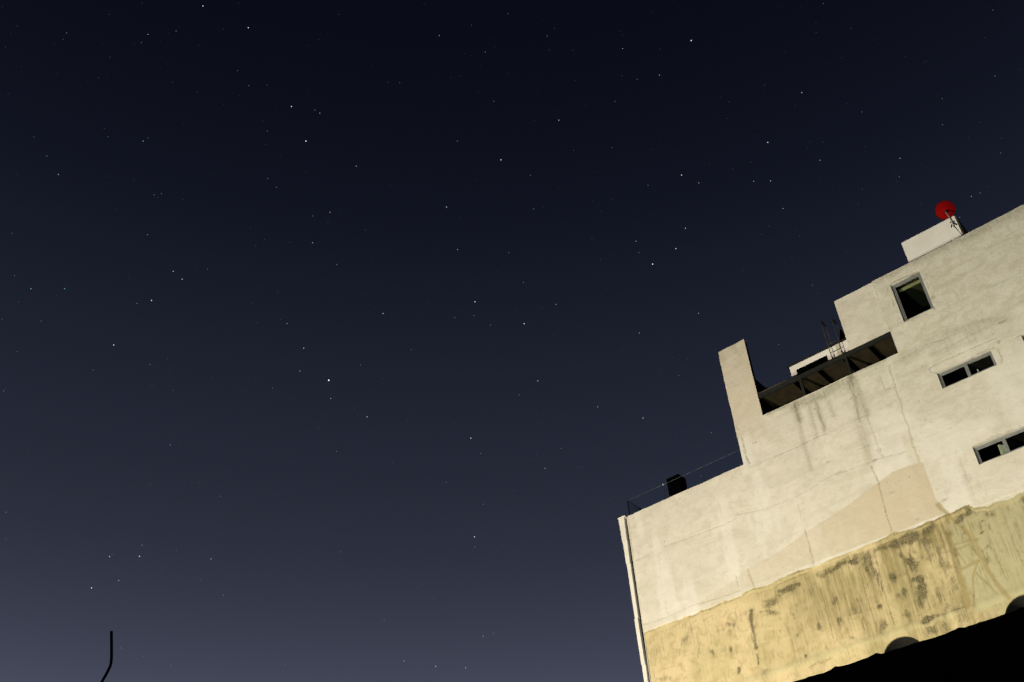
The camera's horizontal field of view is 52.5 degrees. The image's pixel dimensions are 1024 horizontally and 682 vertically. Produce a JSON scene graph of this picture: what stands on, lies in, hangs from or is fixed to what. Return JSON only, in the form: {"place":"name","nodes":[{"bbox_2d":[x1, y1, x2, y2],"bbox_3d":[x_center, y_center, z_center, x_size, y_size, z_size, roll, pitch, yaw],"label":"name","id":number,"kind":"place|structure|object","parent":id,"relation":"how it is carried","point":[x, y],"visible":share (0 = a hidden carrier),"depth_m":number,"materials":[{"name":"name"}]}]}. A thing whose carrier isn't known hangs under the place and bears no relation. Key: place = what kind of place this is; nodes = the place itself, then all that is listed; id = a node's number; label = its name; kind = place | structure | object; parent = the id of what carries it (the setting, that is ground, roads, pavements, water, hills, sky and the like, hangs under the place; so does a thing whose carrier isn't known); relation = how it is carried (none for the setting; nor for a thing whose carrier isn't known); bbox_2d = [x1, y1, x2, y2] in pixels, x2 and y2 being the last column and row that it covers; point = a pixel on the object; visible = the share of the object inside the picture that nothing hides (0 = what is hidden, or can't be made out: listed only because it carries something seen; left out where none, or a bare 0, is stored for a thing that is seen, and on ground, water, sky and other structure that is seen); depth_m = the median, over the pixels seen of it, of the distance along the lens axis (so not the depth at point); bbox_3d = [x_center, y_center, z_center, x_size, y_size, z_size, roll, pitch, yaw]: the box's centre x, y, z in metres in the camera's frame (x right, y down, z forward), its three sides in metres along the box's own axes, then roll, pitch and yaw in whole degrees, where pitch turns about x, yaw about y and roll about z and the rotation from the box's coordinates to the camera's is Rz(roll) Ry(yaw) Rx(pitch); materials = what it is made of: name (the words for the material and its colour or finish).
{"place":"outdoors","nodes":[
{"label":"outdoors","id":0,"kind":"place"},
{"bbox_2d":[100,631,112,681],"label":"bent rebar","id":1,"kind":"object","parent":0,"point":[111,657],"visible":1,"depth_m":8.34,"materials":[{"name":"black metal"}]},
{"bbox_2d":[5,3,989,681],"bbox_3d":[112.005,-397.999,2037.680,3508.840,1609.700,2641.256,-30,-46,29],"label":"stars","id":2,"kind":"object","parent":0,"point":[411,349],"visible":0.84,"depth_m":2483.77,"materials":[{"name":"white"}]},
{"bbox_2d":[0,0,1023,681],"label":"sky","id":3,"kind":"structure","parent":0,"point":[459,422],"materials":[{"name":"blue"}]},
{"bbox_2d":[618,205,1023,681],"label":"apartment building","id":4,"kind":"structure","parent":0,"point":[865,500],"depth_m":36.27,"materials":[{"name":"paint"}]},
{"bbox_2d":[666,474,686,496],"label":"water tank","id":5,"kind":"object","parent":4,"relation":"on","point":[677,485],"visible":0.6,"depth_m":42.60,"materials":[{"name":"black paint"}]},
{"bbox_2d":[820,318,843,358],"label":"roof ladder","id":6,"kind":"object","parent":4,"relation":"on","point":[832,319],"visible":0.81,"depth_m":42.03,"materials":[{"name":"metal"}]},
{"bbox_2d":[891,272,933,320],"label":"window","id":7,"kind":"structure","parent":4,"relation":"in","point":[913,299],"depth_m":39.53,"materials":[{"name":"black glass"}]},
{"bbox_2d":[935,201,962,235],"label":"satellite dish","id":8,"kind":"object","parent":4,"relation":"attached to","point":[944,210],"visible":0.98,"depth_m":40.22,"materials":[{"name":"red paint"}]},
{"bbox_2d":[938,351,996,387],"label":"window","id":9,"kind":"structure","parent":4,"relation":"in","point":[965,371],"depth_m":37.08,"materials":[{"name":"black glass"}]},
{"bbox_2d":[974,428,1023,463],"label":"window","id":10,"kind":"structure","parent":4,"relation":"in","point":[1013,441],"depth_m":35.15,"materials":[{"name":"black glass"}]},
{"bbox_2d":[998,445,1006,454],"bbox_3d":[15.834,3.582,33.415,0.260,0.660,0.040,-30,-46,29],"label":"hanging sheet","id":11,"kind":"object","parent":4,"relation":"hanging from","point":[1002,449],"visible":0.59,"depth_m":33.49,"materials":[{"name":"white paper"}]},
{"bbox_2d":[839,329,845,340],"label":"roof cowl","id":12,"kind":"object","parent":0,"point":[842,335],"visible":0.45,"depth_m":41.76,"materials":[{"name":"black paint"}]},
{"bbox_2d":[794,607,1023,681],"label":"courtyard wall","id":13,"kind":"structure","parent":0,"point":[991,650],"depth_m":3.90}
]}

